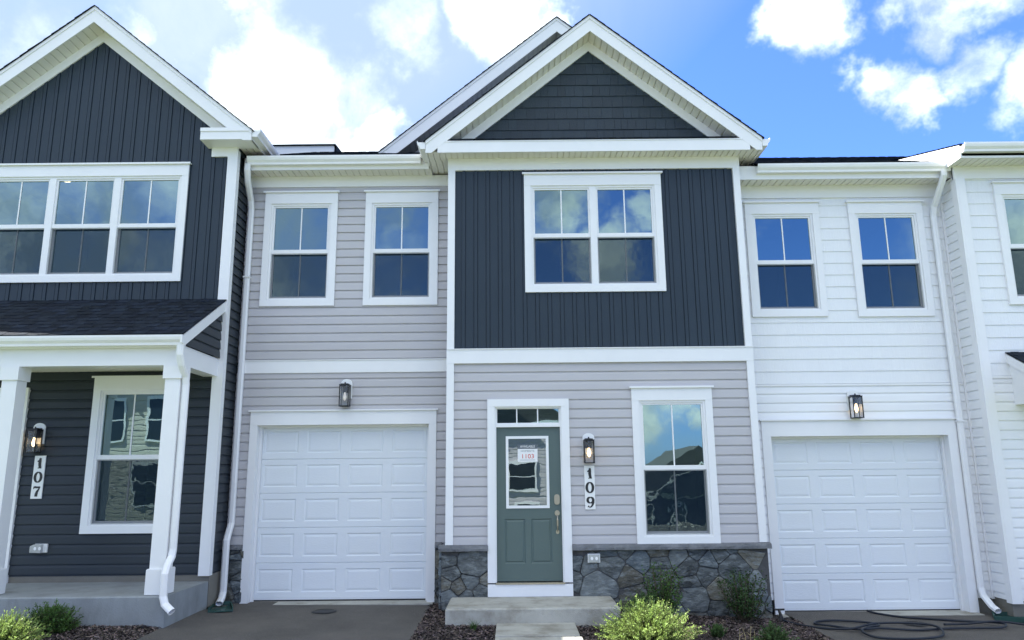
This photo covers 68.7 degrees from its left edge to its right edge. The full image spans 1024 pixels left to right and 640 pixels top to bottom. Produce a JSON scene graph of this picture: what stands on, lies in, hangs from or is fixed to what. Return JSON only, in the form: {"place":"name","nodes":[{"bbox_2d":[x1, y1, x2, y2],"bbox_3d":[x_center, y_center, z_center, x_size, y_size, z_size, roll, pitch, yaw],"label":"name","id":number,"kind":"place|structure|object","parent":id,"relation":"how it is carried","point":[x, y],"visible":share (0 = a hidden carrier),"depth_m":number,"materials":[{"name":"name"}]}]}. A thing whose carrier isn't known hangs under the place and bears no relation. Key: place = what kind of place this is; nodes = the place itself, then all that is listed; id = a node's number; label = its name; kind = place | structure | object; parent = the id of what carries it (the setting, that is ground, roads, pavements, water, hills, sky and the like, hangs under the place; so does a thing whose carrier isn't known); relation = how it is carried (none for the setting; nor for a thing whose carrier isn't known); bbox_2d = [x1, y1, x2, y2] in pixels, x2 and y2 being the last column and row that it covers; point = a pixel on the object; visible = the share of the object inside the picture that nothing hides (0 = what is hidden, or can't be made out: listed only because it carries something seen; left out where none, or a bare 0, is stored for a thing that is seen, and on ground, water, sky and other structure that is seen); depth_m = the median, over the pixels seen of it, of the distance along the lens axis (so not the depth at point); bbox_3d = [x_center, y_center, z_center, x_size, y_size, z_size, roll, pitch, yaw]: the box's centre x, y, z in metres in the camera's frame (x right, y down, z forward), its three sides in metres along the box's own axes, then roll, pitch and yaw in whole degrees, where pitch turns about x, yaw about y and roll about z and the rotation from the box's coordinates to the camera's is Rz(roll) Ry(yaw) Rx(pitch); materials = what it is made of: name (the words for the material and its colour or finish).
{"place":"outdoors","nodes":[
{"label":"outdoors","id":0,"kind":"place"},
{"bbox_2d":[137,602,429,639],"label":"driveway","id":1,"kind":"structure","parent":0,"point":[259,621],"depth_m":8.82,"materials":[{"name":"concrete"}]},
{"bbox_2d":[208,601,232,612],"bbox_3d":[-3.765,3.716,9.709,0.300,0.065,0.550,3,-14,-18],"label":"splash block","id":2,"kind":"object","parent":1,"relation":"on","point":[228,607],"depth_m":9.64,"materials":[{"name":"green plastic"}]},
{"bbox_2d":[312,609,336,613],"bbox_3d":[-2.385,3.705,9.514,0.320,0.022,0.320,-1,-12,0],"label":"drain cover","id":3,"kind":"object","parent":1,"relation":"on","point":[324,611],"visible":1,"depth_m":9.49,"materials":[{"name":"black metal"}]},
{"bbox_2d":[260,600,432,604],"bbox_3d":[-2.373,3.915,10.165,2.620,0.162,0.360,-1,-12,0],"label":"garage threshold","id":4,"kind":"object","parent":1,"relation":"on","point":[394,602],"visible":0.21,"depth_m":10.11,"materials":[{"name":"concrete"}]},
{"bbox_2d":[0,0,1023,157],"label":"sky","id":5,"kind":"structure","parent":0,"point":[814,78],"materials":[{"name":"blue"}]},
{"bbox_2d":[36,602,1020,639],"bbox_3d":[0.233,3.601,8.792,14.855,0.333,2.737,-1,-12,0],"label":"mulch","id":6,"kind":"object","parent":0,"point":[442,632],"visible":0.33,"depth_m":8.52,"materials":[{"name":"brown wood"}]},
{"bbox_2d":[465,617,480,630],"bbox_3d":[-0.437,3.499,8.572,0.254,0.136,0.244,-1,-12,0],"label":"grass tuft","id":7,"kind":"object","parent":6,"relation":"on","point":[473,627],"visible":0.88,"depth_m":8.57,"materials":[{"name":"green plant"}]},
{"bbox_2d":[622,588,675,619],"bbox_3d":[1.657,3.480,9.119,0.681,0.411,0.659,-1,-12,0],"label":"juniper shrub","id":8,"kind":"object","parent":6,"relation":"on","point":[645,600],"visible":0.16,"depth_m":9.10,"materials":[{"name":"green plant"}]},
{"bbox_2d":[593,594,706,639],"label":"juniper shrub","id":9,"kind":"object","parent":6,"relation":"on","point":[653,623],"visible":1,"depth_m":7.98,"materials":[{"name":"green plant"}]},
{"bbox_2d":[641,561,683,614],"bbox_3d":[1.874,3.375,9.319,0.528,0.715,0.549,-4,-12,15],"label":"boxwood shrub","id":10,"kind":"object","parent":6,"relation":"on","point":[666,596],"visible":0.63,"depth_m":9.28,"materials":[{"name":"green plant"}]},
{"bbox_2d":[708,623,727,637],"bbox_3d":[2.304,3.488,8.413,0.190,0.176,0.244,-10,-15,39],"label":"juniper shrub","id":11,"kind":"object","parent":6,"relation":"on","point":[718,632],"visible":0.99,"depth_m":8.38,"materials":[{"name":"green plant"}]},
{"bbox_2d":[715,567,772,623],"bbox_3d":[2.884,3.445,9.384,0.687,0.692,0.599,5,-13,-26],"label":"boxwood shrub","id":12,"kind":"object","parent":6,"relation":"on","point":[745,605],"visible":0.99,"depth_m":9.30,"materials":[{"name":"green plant"}]},
{"bbox_2d":[739,628,764,639],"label":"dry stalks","id":13,"kind":"object","parent":6,"relation":"on","point":[748,633],"visible":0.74,"depth_m":8.22,"materials":[{"name":"beige plant"}]},
{"bbox_2d":[752,621,798,639],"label":"juniper shrub","id":14,"kind":"object","parent":6,"relation":"on","point":[774,633],"visible":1,"depth_m":8.10,"materials":[{"name":"green plant"}]},
{"bbox_2d":[495,623,579,636],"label":"walkway","id":15,"kind":"structure","parent":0,"point":[534,629],"depth_m":8.39,"materials":[{"name":"concrete"}]},
{"bbox_2d":[495,636,582,639],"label":"walkway","id":16,"kind":"structure","parent":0,"point":[545,638],"depth_m":8.03,"materials":[{"name":"concrete"}]},
{"bbox_2d":[785,611,1023,639],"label":"driveway","id":17,"kind":"structure","parent":0,"point":[1012,632],"depth_m":9.13,"materials":[{"name":"concrete"}]},
{"bbox_2d":[772,610,983,618],"bbox_3d":[4.869,4.006,9.999,2.660,0.182,0.420,-1,-12,0],"label":"garage threshold","id":18,"kind":"object","parent":17,"relation":"on","point":[931,613],"visible":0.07,"depth_m":9.96,"materials":[{"name":"concrete"}]},
{"bbox_2d":[774,609,1023,639],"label":"garden hose","id":19,"kind":"object","parent":17,"relation":"on","point":[872,625],"visible":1,"depth_m":9.07,"materials":[{"name":"black rubber"}]},
{"bbox_2d":[905,621,926,625],"bbox_3d":[4.986,3.765,9.273,0.300,0.022,0.300,-1,-12,0],"label":"drain cover","id":20,"kind":"object","parent":17,"relation":"on","point":[914,624],"visible":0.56,"depth_m":9.20,"materials":[{"name":"black metal"}]},
{"bbox_2d":[992,611,1023,622],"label":"splash block","id":21,"kind":"object","parent":17,"relation":"on","point":[1003,616],"depth_m":9.47,"materials":[{"name":"green plastic"}]},
{"bbox_3d":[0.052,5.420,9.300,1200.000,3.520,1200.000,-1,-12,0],"label":"ground","id":22,"kind":"structure","parent":0,"visible":0},
{"bbox_2d":[43,627,158,639],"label":"mulch bed","id":23,"kind":"object","parent":22,"relation":"on","point":[108,635],"visible":0.1,"depth_m":8.16,"materials":[{"name":"brown wood"}]},
{"bbox_2d":[0,607,54,639],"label":"juniper shrub","id":24,"kind":"object","parent":23,"relation":"on","point":[11,628],"visible":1,"depth_m":7.54,"materials":[{"name":"green plant"}]},
{"bbox_2d":[17,599,82,634],"bbox_3d":[-5.079,3.265,8.249,0.675,0.359,0.662,-1,-12,0],"label":"juniper shrub","id":25,"kind":"object","parent":23,"relation":"on","point":[59,618],"visible":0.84,"depth_m":8.16,"materials":[{"name":"green plant"}]},
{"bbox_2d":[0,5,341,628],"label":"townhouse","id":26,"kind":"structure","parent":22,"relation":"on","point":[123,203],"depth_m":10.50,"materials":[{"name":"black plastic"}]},
{"bbox_2d":[24,423,45,452],"bbox_3d":[-6.365,1.572,9.996,0.160,0.400,0.164,-1,-12,0],"label":"wall lantern","id":27,"kind":"object","parent":26,"relation":"attached to","point":[39,432],"depth_m":10.03,"materials":[{"name":"black metal"}]},
{"bbox_2d":[30,456,46,498],"bbox_3d":[-6.305,2.091,9.968,0.145,0.560,0.021,-1,-12,0],"label":"house number sign","id":28,"kind":"object","parent":26,"relation":"attached to","point":[38,477],"visible":1,"depth_m":9.96,"materials":[{"name":"white plastic"}]},
{"bbox_2d":[29,544,47,552],"bbox_3d":[-6.167,2.976,9.756,0.190,0.110,0.083,-1,-12,0],"label":"outlet cover","id":29,"kind":"object","parent":26,"relation":"attached to","point":[38,548],"visible":1,"depth_m":9.72,"materials":[{"name":"white plastic"}]},
{"bbox_2d":[0,162,191,282],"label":"window","id":30,"kind":"structure","parent":26,"relation":"in","point":[39,243],"depth_m":10.84,"materials":[{"name":"clear glass"}]},
{"bbox_2d":[79,375,164,533],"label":"window","id":31,"kind":"structure","parent":26,"relation":"in","point":[119,491],"depth_m":11.05,"materials":[{"name":"clear glass"}]},
{"bbox_2d":[216,14,772,620],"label":"townhouse","id":32,"kind":"structure","parent":22,"relation":"on","point":[532,238],"depth_m":10.61,"materials":[{"name":"grey plastic"}]},
{"bbox_2d":[259,190,339,306],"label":"window","id":33,"kind":"structure","parent":32,"relation":"in","point":[298,268],"depth_m":11.28,"materials":[{"name":"clear glass"}]},
{"bbox_2d":[254,427,427,601],"bbox_3d":[-2.377,2.691,10.548,2.425,2.395,0.042,-1,-12,0],"label":"garage door","id":34,"kind":"structure","parent":32,"relation":"in","point":[343,510],"depth_m":10.52,"materials":[{"name":"metal"}]},
{"bbox_2d":[339,379,352,406],"bbox_3d":[-2.360,1.027,10.611,0.160,0.400,0.164,-1,-12,0],"label":"wall lantern","id":35,"kind":"object","parent":32,"relation":"attached to","point":[346,385],"depth_m":10.65,"materials":[{"name":"black metal"}]},
{"bbox_2d":[363,189,439,305],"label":"window","id":36,"kind":"structure","parent":32,"relation":"in","point":[401,242],"depth_m":11.30,"materials":[{"name":"clear glass"}]},
{"bbox_2d":[496,427,562,580],"bbox_3d":[0.226,2.420,9.923,0.859,1.985,0.115,-1,-12,0],"label":"front door","id":37,"kind":"structure","parent":32,"relation":"in","point":[529,510],"depth_m":9.92,"materials":[{"name":"green paint"}]},
{"bbox_2d":[517,444,537,461],"bbox_3d":[0.210,1.788,10.060,0.275,0.230,0.003,-1,-12,0],"label":"notice","id":38,"kind":"object","parent":37,"relation":"attached to","point":[527,452],"visible":1,"depth_m":10.06,"materials":[{"name":"paper"}]},
{"bbox_2d":[582,433,594,462],"bbox_3d":[1.026,1.702,9.955,0.160,0.400,0.164,-1,-12,0],"label":"wall lantern","id":39,"kind":"object","parent":32,"relation":"attached to","point":[588,441],"depth_m":10.00,"materials":[{"name":"black metal"}]},
{"bbox_2d":[584,466,595,508],"bbox_3d":[1.031,2.219,9.927,0.135,0.565,0.021,-1,-12,0],"label":"house number sign","id":40,"kind":"object","parent":32,"relation":"attached to","point":[589,477],"visible":1,"depth_m":9.92,"materials":[{"name":"white plastic"}]},
{"bbox_2d":[588,554,599,562],"bbox_3d":[1.065,3.092,9.718,0.160,0.110,0.063,-1,-12,0],"label":"outlet cover","id":41,"kind":"object","parent":32,"relation":"attached to","point":[593,558],"visible":1,"depth_m":9.70,"materials":[{"name":"white plastic"}]},
{"bbox_2d":[522,171,665,292],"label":"window","id":42,"kind":"structure","parent":32,"relation":"in","point":[596,231],"depth_m":12.00,"materials":[{"name":"clear glass"}]},
{"bbox_2d":[629,385,720,549],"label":"window","id":43,"kind":"structure","parent":32,"relation":"in","point":[675,472],"depth_m":11.81,"materials":[{"name":"clear glass"}]},
{"bbox_2d":[445,596,620,627],"bbox_3d":[0.247,3.618,9.220,2.065,0.275,0.840,-1,-12,0],"label":"concrete step","id":44,"kind":"object","parent":22,"relation":"on","point":[576,610],"visible":0.82,"depth_m":8.83,"materials":[{"name":"grey concrete"}]},
{"bbox_2d":[739,141,1023,616],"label":"townhouse","id":45,"kind":"structure","parent":22,"relation":"on","point":[890,289],"depth_m":10.57,"materials":[{"name":"white plastic"}]},
{"bbox_2d":[742,200,828,316],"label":"window","id":46,"kind":"structure","parent":45,"relation":"in","point":[785,254],"depth_m":11.12,"materials":[{"name":"glass"}]},
{"bbox_2d":[847,390,864,418],"bbox_3d":[4.806,1.173,10.465,0.160,0.400,0.164,-1,-12,0],"label":"wall lantern","id":47,"kind":"object","parent":45,"relation":"attached to","point":[855,400],"depth_m":10.45,"materials":[{"name":"black metal"}]},
{"bbox_2d":[771,438,959,610],"bbox_3d":[4.862,2.771,10.446,2.670,2.470,0.102,-1,-12,0],"label":"garage door","id":48,"kind":"structure","parent":45,"relation":"in","point":[864,523],"depth_m":10.38,"materials":[{"name":"metal"}]},
{"bbox_2d":[845,200,935,316],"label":"window","id":49,"kind":"structure","parent":45,"relation":"in","point":[892,277],"depth_m":11.12,"materials":[{"name":"glass"}]},
{"bbox_2d":[990,180,1023,304],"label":"window","id":50,"kind":"structure","parent":45,"relation":"in","point":[1008,196],"depth_m":10.74,"materials":[{"name":"white plastic"}]}
]}

